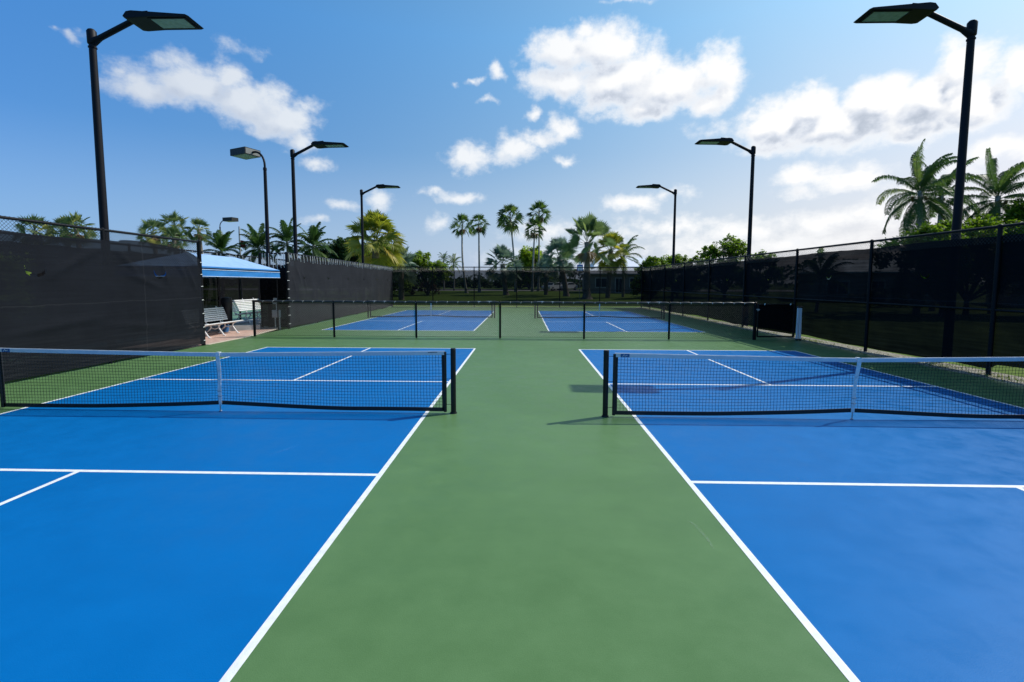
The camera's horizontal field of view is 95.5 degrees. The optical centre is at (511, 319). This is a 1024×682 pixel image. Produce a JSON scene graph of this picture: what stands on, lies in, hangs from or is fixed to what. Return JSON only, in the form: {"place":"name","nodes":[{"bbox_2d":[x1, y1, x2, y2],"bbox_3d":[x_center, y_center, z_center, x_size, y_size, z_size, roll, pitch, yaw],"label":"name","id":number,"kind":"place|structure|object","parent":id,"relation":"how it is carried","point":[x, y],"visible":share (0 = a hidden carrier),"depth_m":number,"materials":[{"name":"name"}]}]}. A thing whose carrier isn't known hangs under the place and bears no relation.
{"place":"outdoors","nodes":[
{"label":"outdoors","id":0,"kind":"place"},
{"bbox_2d":[168,327,276,350],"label":"patio","id":1,"kind":"structure","parent":0,"point":[215,336],"depth_m":16.36,"materials":[{"name":"beige concrete"}]},
{"bbox_2d":[154,253,279,328],"bbox_3d":[-10.538,-0.829,16.245,2.578,2.836,4.648,0,4,1],"label":"awning shelter","id":2,"kind":"object","parent":1,"relation":"on","point":[215,266],"visible":0.55,"depth_m":16.24,"materials":[{"name":"blue fabric"}]},
{"bbox_2d":[204,306,242,337],"bbox_3d":[-10.471,0.069,16.394,0.855,1.001,2.150,0,4,1],"label":"white bench","id":3,"kind":"object","parent":1,"relation":"on","point":[216,316],"visible":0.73,"depth_m":16.74,"materials":[{"name":"plastic"}]},
{"bbox_2d":[220,323,228,331],"bbox_3d":[-10.777,0.296,17.473,0.311,0.366,0.310,0,4,1],"label":"blue bucket","id":4,"kind":"object","parent":1,"relation":"on","point":[225,329],"visible":0.62,"depth_m":17.38,"materials":[{"name":"plastic"}]},
{"bbox_2d":[206,327,277,344],"bbox_3d":[-9.288,0.547,16.676,0.375,0.010,5.476,0,4,-5],"label":"patio edging","id":5,"kind":"object","parent":1,"relation":"on","point":[239,338],"visible":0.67,"depth_m":15.45,"materials":[{"name":"beige concrete"}]},
{"bbox_2d":[272,298,280,329],"bbox_3d":[-9.471,-0.213,18.701,0.300,1.280,0.165,0,5,-7],"label":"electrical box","id":6,"kind":"object","parent":5,"relation":"on","point":[273,314],"visible":0.71,"depth_m":18.66,"materials":[{"name":"metal"}]},
{"bbox_2d":[222,305,390,321],"bbox_3d":[-21.065,0.610,16.211,21.600,0.070,44.000,0,4,1],"label":"neighbouring court","id":7,"kind":"object","parent":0,"point":[235,317],"depth_m":27.36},
{"bbox_2d":[24,234,284,324],"bbox_3d":[-12.162,-0.799,14.364,0.234,3.150,23.104,0,4,1],"label":"windscreen fence","id":8,"kind":"object","parent":7,"relation":"on","point":[239,288],"visible":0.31,"depth_m":19.61,"materials":[{"name":"black fabric"}]},
{"bbox_2d":[205,319,267,330],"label":"slab","id":9,"kind":"structure","parent":7,"relation":"on","point":[241,325],"depth_m":18.19,"materials":[{"name":"concrete"}]},
{"bbox_2d":[221,297,232,324],"bbox_3d":[-11.222,-0.330,18.339,0.404,1.100,0.410,0,4,1],"label":"trash bin","id":10,"kind":"object","parent":9,"relation":"on","point":[226,303],"visible":0.87,"depth_m":18.21,"materials":[{"name":"black plastic"}]},
{"bbox_2d":[232,298,260,322],"bbox_3d":[-11.021,-0.395,19.833,0.855,1.001,2.150,0,4,1],"label":"white bench","id":11,"kind":"object","parent":9,"relation":"on","point":[242,301],"visible":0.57,"depth_m":19.58,"materials":[{"name":"plastic"}]},
{"bbox_2d":[0,0,1023,269],"label":"sky","id":12,"kind":"structure","parent":0,"point":[469,108],"materials":[{"name":"blue"}]},
{"bbox_2d":[5,302,1023,382],"bbox_3d":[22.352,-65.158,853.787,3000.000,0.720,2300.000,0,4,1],"label":"ground","id":13,"kind":"structure","parent":0,"point":[1018,370],"depth_m":12.70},
{"bbox_2d":[12,214,56,235],"bbox_3d":[-38.066,-4.701,37.367,2.914,7.558,2.871,0,4,1],"label":"fan palm","id":14,"kind":"object","parent":13,"relation":"on","point":[32,217],"visible":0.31,"depth_m":36.96,"materials":[{"name":"green plant"}]},
{"bbox_2d":[44,216,86,236],"bbox_3d":[-36.729,-4.822,38.526,3.004,7.623,3.049,0,4,1],"label":"fan palm","id":15,"kind":"object","parent":13,"relation":"on","point":[57,220],"visible":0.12,"depth_m":37.82,"materials":[{"name":"green plant"}]},
{"bbox_2d":[53,210,99,238],"bbox_3d":[-34.725,-4.804,37.148,2.947,7.815,2.877,0,4,1],"label":"fan palm","id":16,"kind":"object","parent":13,"relation":"on","point":[76,217],"visible":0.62,"depth_m":36.90,"materials":[{"name":"green plant"}]},
{"bbox_2d":[86,10,203,239],"bbox_3d":[-8.789,-3.064,11.333,2.601,8.257,0.600,0,4,0],"label":"court lamp","id":17,"kind":"object","parent":13,"relation":"on","point":[150,21],"visible":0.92,"depth_m":11.10,"materials":[{"name":"brown metal"}]},
{"bbox_2d":[136,218,170,244],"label":"fan palm","id":18,"kind":"object","parent":13,"relation":"on","point":[147,224],"visible":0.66,"depth_m":40.67,"materials":[{"name":"green plant"}]},
{"bbox_2d":[157,211,190,248],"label":"fan palm","id":19,"kind":"object","parent":13,"relation":"on","point":[174,217],"visible":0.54,"depth_m":42.60,"materials":[{"name":"green plant"}]},
{"bbox_2d":[159,224,188,248],"bbox_3d":[-29.083,-4.643,40.134,2.718,7.064,2.491,5,6,45],"label":"fan palm","id":20,"kind":"object","parent":13,"relation":"on","point":[173,230],"visible":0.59,"depth_m":39.78,"materials":[{"name":"green plant"}]},
{"bbox_2d":[183,217,213,253],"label":"fan palm","id":21,"kind":"object","parent":13,"relation":"on","point":[199,235],"visible":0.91,"depth_m":43.69,"materials":[{"name":"green plant"}]},
{"bbox_2d":[202,230,243,257],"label":"feather palm","id":22,"kind":"object","parent":13,"relation":"on","point":[219,241],"visible":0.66,"depth_m":48.56,"materials":[{"name":"green plant"}]},
{"bbox_2d":[219,217,238,229],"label":"gooseneck lamp","id":23,"kind":"object","parent":13,"relation":"on","point":[229,219],"visible":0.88,"depth_m":48.98,"materials":[{"name":"brown metal"}]},
{"bbox_2d":[238,226,245,256],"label":"flag pole","id":24,"kind":"object","parent":13,"relation":"on","point":[242,241],"visible":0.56,"depth_m":49.81,"materials":[{"name":"metal"}]},
{"bbox_2d":[230,146,270,326],"bbox_3d":[-10.887,-3.360,19.718,1.733,7.528,0.700,2,5,25],"label":"gooseneck lamp","id":25,"kind":"object","parent":13,"relation":"on","point":[245,153],"visible":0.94,"depth_m":19.29,"materials":[{"name":"brown metal"}]},
{"bbox_2d":[234,223,281,264],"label":"feather palm","id":26,"kind":"object","parent":13,"relation":"on","point":[256,239],"visible":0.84,"depth_m":48.37,"materials":[{"name":"green plant"}]},
{"bbox_2d":[258,252,286,326],"bbox_3d":[-9.729,-1.158,19.036,1.553,3.150,0.127,2,5,21],"label":"windscreen fence","id":27,"kind":"object","parent":13,"relation":"on","point":[268,289],"visible":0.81,"depth_m":19.02,"materials":[{"name":"black metal"}]},
{"bbox_2d":[269,217,306,260],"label":"feather palm","id":28,"kind":"object","parent":13,"relation":"on","point":[285,235],"visible":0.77,"depth_m":48.70,"materials":[{"name":"green plant"}]},
{"bbox_2d":[292,221,337,261],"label":"feather palm","id":29,"kind":"object","parent":13,"relation":"on","point":[314,234],"visible":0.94,"depth_m":50.24,"materials":[{"name":"green plant"}]},
{"bbox_2d":[303,241,333,278],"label":"broadleaf tree","id":30,"kind":"object","parent":13,"relation":"on","point":[325,252],"visible":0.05,"depth_m":60.63,"materials":[{"name":"green plant"}]},
{"bbox_2d":[290,141,348,257],"bbox_3d":[-8.711,-3.837,21.216,2.601,8.257,0.600,0,4,3],"label":"court lamp","id":31,"kind":"object","parent":13,"relation":"on","point":[316,144],"visible":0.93,"depth_m":21.02,"materials":[{"name":"brown metal"}]},
{"bbox_2d":[322,236,371,278],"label":"broadleaf tree","id":32,"kind":"object","parent":13,"relation":"on","point":[338,248],"visible":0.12,"depth_m":57.40,"materials":[{"name":"green plant"}]},
{"bbox_2d":[342,209,407,279],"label":"fan palm","id":33,"kind":"object","parent":13,"relation":"on","point":[376,222],"visible":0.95,"depth_m":43.51,"materials":[{"name":"green plant"}]},
{"bbox_2d":[348,242,409,279],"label":"broadleaf tree","id":34,"kind":"object","parent":13,"relation":"on","point":[382,251],"visible":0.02,"depth_m":56.26,"materials":[{"name":"green plant"}]},
{"bbox_2d":[360,184,399,311],"bbox_3d":[-8.588,-4.613,30.501,2.601,8.257,0.600,0,4,0],"label":"court lamp","id":35,"kind":"object","parent":13,"relation":"on","point":[378,186],"visible":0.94,"depth_m":30.24,"materials":[{"name":"brown metal"}]},
{"bbox_2d":[384,246,417,269],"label":"fan palm","id":36,"kind":"object","parent":13,"relation":"on","point":[408,259],"visible":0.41,"depth_m":48.19,"materials":[{"name":"green plant"}]},
{"bbox_2d":[408,251,452,269],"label":"broadleaf tree","id":37,"kind":"object","parent":13,"relation":"on","point":[421,261],"visible":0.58,"depth_m":59.58,"materials":[{"name":"green plant"}]},
{"bbox_2d":[439,252,449,266],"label":"feather palm","id":38,"kind":"object","parent":13,"relation":"on","point":[444,258],"visible":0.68,"depth_m":81.24,"materials":[{"name":"green plant"}]},
{"bbox_2d":[445,253,461,269],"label":"feather palm","id":39,"kind":"object","parent":13,"relation":"on","point":[453,259],"visible":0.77,"depth_m":78.11,"materials":[{"name":"green plant"}]},
{"bbox_2d":[449,213,472,269],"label":"tall fan palm","id":40,"kind":"object","parent":13,"relation":"on","point":[461,217],"visible":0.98,"depth_m":66.82,"materials":[{"name":"green plant"}]},
{"bbox_2d":[470,213,489,267],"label":"tall fan palm","id":41,"kind":"object","parent":13,"relation":"on","point":[480,229],"visible":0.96,"depth_m":70.83,"materials":[{"name":"green plant"}]},
{"bbox_2d":[484,244,522,269],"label":"fan palm","id":42,"kind":"object","parent":13,"relation":"on","point":[501,252],"visible":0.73,"depth_m":60.77,"materials":[{"name":"green plant"}]},
{"bbox_2d":[496,204,525,265],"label":"tall fan palm","id":43,"kind":"object","parent":13,"relation":"on","point":[503,219],"visible":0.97,"depth_m":71.18,"materials":[{"name":"green plant"}]},
{"bbox_2d":[0,307,1023,681],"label":"court surface","id":44,"kind":"object","parent":13,"relation":"on","point":[528,513],"visible":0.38,"depth_m":3.31,"materials":[{"name":"green paint"}]},
{"bbox_2d":[0,215,205,381],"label":"windscreen fence","id":45,"kind":"object","parent":44,"relation":"on","point":[82,293],"visible":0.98,"depth_m":10.24,"materials":[{"name":"black fabric"}]},
{"bbox_2d":[0,348,456,413],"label":"pickleball net","id":46,"kind":"object","parent":44,"relation":"on","point":[217,355],"visible":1,"depth_m":6.79,"materials":[{"name":"black fabric"}]},
{"bbox_2d":[0,347,472,681],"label":"court paint","id":47,"kind":"object","parent":44,"relation":"on","point":[142,577],"visible":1,"depth_m":3.91,"materials":[{"name":"blue paint"}]},
{"bbox_2d":[0,347,475,681],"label":"court line","id":48,"kind":"object","parent":47,"relation":"on","point":[236,665],"visible":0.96,"depth_m":4.30,"materials":[{"name":"paint"}]},
{"bbox_2d":[285,252,392,328],"bbox_3d":[-9.171,-1.817,27.476,0.171,3.150,17.592,0,4,-1],"label":"windscreen fence","id":49,"kind":"object","parent":44,"relation":"on","point":[316,283],"visible":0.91,"depth_m":23.41,"materials":[{"name":"black fabric"}]},
{"bbox_2d":[324,310,493,330],"bbox_3d":[-4.352,-0.084,25.052,6.088,0.001,13.404,0,4,1],"label":"court paint","id":50,"kind":"object","parent":44,"relation":"on","point":[441,321],"visible":0.6,"depth_m":22.07,"materials":[{"name":"blue paint"}]},
{"bbox_2d":[327,310,490,330],"bbox_3d":[-4.352,-0.086,25.051,6.096,0.001,13.412,0,4,1],"label":"court line","id":51,"kind":"object","parent":50,"relation":"on","point":[429,330],"visible":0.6,"depth_m":20.47,"materials":[{"name":"paint"}]},
{"bbox_2d":[367,300,494,317],"bbox_3d":[-4.351,-0.546,25.015,6.934,0.968,0.104,0,4,1],"label":"pickleball net","id":52,"kind":"object","parent":44,"relation":"on","point":[401,309],"visible":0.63,"depth_m":25.02,"materials":[{"name":"fabric"}]},
{"bbox_2d":[252,300,756,339],"bbox_3d":[-0.419,0.035,15.864,17.227,1.320,0.203,0,4,2],"label":"chain link fence","id":53,"kind":"object","parent":44,"relation":"on","point":[333,302],"visible":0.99,"depth_m":15.82,"materials":[{"name":"black metal"}]},
{"bbox_2d":[755,301,794,339],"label":"fence gate","id":54,"kind":"structure","parent":53,"relation":"attached to","point":[775,317],"depth_m":15.71,"materials":[{"name":"black metal"}]},
{"bbox_2d":[391,266,642,307],"bbox_3d":[0.317,-2.475,35.991,19.404,3.190,0.125,0,4,1],"label":"windscreen fence","id":55,"kind":"object","parent":44,"relation":"on","point":[533,284],"visible":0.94,"depth_m":36.01,"materials":[{"name":"black fabric"}]},
{"bbox_2d":[534,301,664,318],"bbox_3d":[4.643,-0.497,24.724,6.934,0.968,0.104,0,4,1],"label":"pickleball net","id":56,"kind":"object","parent":44,"relation":"on","point":[635,316],"visible":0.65,"depth_m":24.73,"materials":[{"name":"fabric"}]},
{"bbox_2d":[539,311,701,331],"bbox_3d":[4.641,-0.035,24.755,6.088,0.001,13.404,0,4,1],"label":"court paint","id":57,"kind":"object","parent":44,"relation":"on","point":[608,326],"visible":0.6,"depth_m":21.75,"materials":[{"name":"blue paint"}]},
{"bbox_2d":[540,311,703,331],"bbox_3d":[4.641,-0.036,24.755,6.096,0.001,13.412,0,4,1],"label":"court line","id":58,"kind":"object","parent":57,"relation":"on","point":[593,331],"visible":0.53,"depth_m":19.82,"materials":[{"name":"paint"}]},
{"bbox_2d":[795,306,802,340],"bbox_3d":[9.539,0.132,15.474,0.184,1.145,0.080,0,4,-5],"label":"upright panel","id":59,"kind":"object","parent":44,"relation":"on","point":[798,323],"visible":1,"depth_m":15.45,"materials":[{"name":"white plastic"}]},
{"bbox_2d":[581,350,1023,681],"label":"court paint","id":60,"kind":"object","parent":44,"relation":"on","point":[901,583],"visible":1,"depth_m":4.04,"materials":[{"name":"blue paint"}]},
{"bbox_2d":[579,349,1023,681],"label":"court line","id":61,"kind":"object","parent":60,"relation":"on","point":[842,666],"visible":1,"depth_m":4.32,"materials":[{"name":"paint"}]},
{"bbox_2d":[601,350,1023,419],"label":"pickleball net","id":62,"kind":"object","parent":44,"relation":"on","point":[852,409],"visible":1,"depth_m":6.48,"materials":[{"name":"fabric"}]},
{"bbox_2d":[507,245,556,269],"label":"tree","id":63,"kind":"object","parent":13,"relation":"on","point":[525,255],"visible":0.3,"depth_m":86.00,"materials":[{"name":"green plant"}]},
{"bbox_2d":[524,219,545,266],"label":"tall fan palm","id":64,"kind":"object","parent":13,"relation":"on","point":[532,235],"visible":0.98,"depth_m":73.60,"materials":[{"name":"green plant"}]},
{"bbox_2d":[525,200,551,260],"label":"tall fan palm","id":65,"kind":"object","parent":13,"relation":"on","point":[540,205],"visible":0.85,"depth_m":75.17,"materials":[{"name":"green plant"}]},
{"bbox_2d":[534,258,554,269],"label":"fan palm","id":66,"kind":"object","parent":13,"relation":"on","point":[539,263],"visible":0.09,"depth_m":61.72,"materials":[{"name":"green plant"}]},
{"bbox_2d":[540,236,578,269],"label":"fan palm","id":67,"kind":"object","parent":13,"relation":"on","point":[557,243],"visible":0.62,"depth_m":57.28,"materials":[{"name":"green plant"}]},
{"bbox_2d":[556,211,617,270],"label":"fan palm","id":68,"kind":"object","parent":13,"relation":"on","point":[588,225],"visible":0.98,"depth_m":50.46,"materials":[{"name":"green plant"}]},
{"bbox_2d":[591,231,631,270],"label":"fan palm","id":69,"kind":"object","parent":13,"relation":"on","point":[611,255],"visible":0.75,"depth_m":53.27,"materials":[{"name":"green plant"}]},
{"bbox_2d":[590,268,633,270],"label":"house","id":70,"kind":"structure","parent":13,"relation":"on","point":[629,269],"depth_m":70.39,"materials":[{"name":"paint"}]},
{"bbox_2d":[590,258,644,268],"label":"house","id":71,"kind":"structure","parent":13,"relation":"on","point":[630,263],"depth_m":83.64,"materials":[{"name":"paint"}]},
{"bbox_2d":[614,235,643,270],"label":"feather palm","id":72,"kind":"object","parent":13,"relation":"on","point":[630,249],"visible":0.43,"depth_m":55.35,"materials":[{"name":"green plant"}]},
{"bbox_2d":[634,255,671,270],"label":"hedge tree","id":73,"kind":"object","parent":13,"relation":"on","point":[649,261],"visible":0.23,"depth_m":52.10,"materials":[{"name":"green plant"}]},
{"bbox_2d":[661,253,692,280],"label":"broadleaf tree","id":74,"kind":"object","parent":13,"relation":"on","point":[678,258],"visible":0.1,"depth_m":56.81,"materials":[{"name":"green plant"}]},
{"bbox_2d":[688,233,751,280],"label":"broadleaf tree","id":75,"kind":"object","parent":13,"relation":"on","point":[730,248],"visible":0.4,"depth_m":54.92,"materials":[{"name":"green plant"}]},
{"bbox_2d":[695,137,755,325],"bbox_3d":[9.406,-3.809,20.764,2.601,8.257,0.600,0,4,0],"label":"court lamp","id":76,"kind":"object","parent":13,"relation":"on","point":[725,142],"visible":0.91,"depth_m":20.52,"materials":[{"name":"brown metal"}]},
{"bbox_2d":[751,249,776,279],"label":"broadleaf tree","id":77,"kind":"object","parent":13,"relation":"on","point":[768,256],"visible":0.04,"depth_m":51.80,"materials":[{"name":"green plant"}]},
{"bbox_2d":[636,307,1023,385],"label":"gravel strip","id":78,"kind":"object","parent":13,"relation":"on","point":[874,353],"visible":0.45,"depth_m":12.66,"materials":[{"name":"stone"}]},
{"bbox_2d":[636,184,676,266],"bbox_3d":[9.359,-4.606,30.434,2.601,8.257,0.600,0,4,3],"label":"court lamp","id":79,"kind":"object","parent":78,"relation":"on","point":[657,186],"visible":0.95,"depth_m":30.15,"materials":[{"name":"brown metal"}]},
{"bbox_2d":[643,308,1023,381],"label":"grass","id":80,"kind":"structure","parent":78,"relation":"on","point":[940,366],"depth_m":13.11,"materials":[{"name":"green plant"}]},
{"bbox_2d":[642,222,1023,374],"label":"windscreen fence","id":81,"kind":"object","parent":13,"relation":"on","point":[965,298],"visible":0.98,"depth_m":12.18,"materials":[{"name":"black fabric"}]},
{"bbox_2d":[853,2,977,239],"bbox_3d":[9.454,-3.115,11.132,2.601,8.257,0.600,0,4,3],"label":"court lamp","id":82,"kind":"object","parent":13,"relation":"on","point":[913,13],"visible":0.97,"depth_m":10.86,"materials":[{"name":"brown metal"}]},
{"bbox_2d":[871,139,983,239],"bbox_3d":[25.904,-5.721,29.401,4.941,11.051,4.827,2,5,22],"label":"coconut palm","id":83,"kind":"object","parent":13,"relation":"on","point":[919,184],"visible":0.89,"depth_m":29.05,"materials":[{"name":"green plant"}]},
{"bbox_2d":[874,214,1006,278],"bbox_3d":[25.162,-3.018,27.413,7.317,5.969,4.295,0,4,1],"label":"broadleaf tree","id":84,"kind":"object","parent":13,"relation":"on","point":[939,226],"visible":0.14,"depth_m":26.45,"materials":[{"name":"green plant"}]},
{"bbox_2d":[891,157,990,227],"bbox_3d":[30.712,-6.106,33.554,5.155,11.206,5.071,0,4,1],"label":"coconut palm","id":85,"kind":"object","parent":13,"relation":"on","point":[930,212],"visible":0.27,"depth_m":32.91,"materials":[{"name":"green plant"}]},
{"bbox_2d":[947,209,1003,237],"bbox_3d":[29.078,-3.511,29.774,7.250,6.606,4.682,0,4,1],"label":"broadleaf tree","id":86,"kind":"object","parent":13,"relation":"on","point":[983,215],"visible":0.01,"depth_m":28.36,"materials":[{"name":"green plant"}]},
{"bbox_2d":[939,147,1023,225],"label":"coconut palm","id":87,"kind":"object","parent":13,"relation":"on","point":[1001,183],"visible":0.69,"depth_m":29.97,"materials":[{"name":"green plant"}]},
{"bbox_2d":[988,198,1023,235],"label":"broadleaf tree","id":88,"kind":"object","parent":13,"relation":"on","point":[1014,213],"visible":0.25,"depth_m":28.23,"materials":[{"name":"green plant"}]}
]}

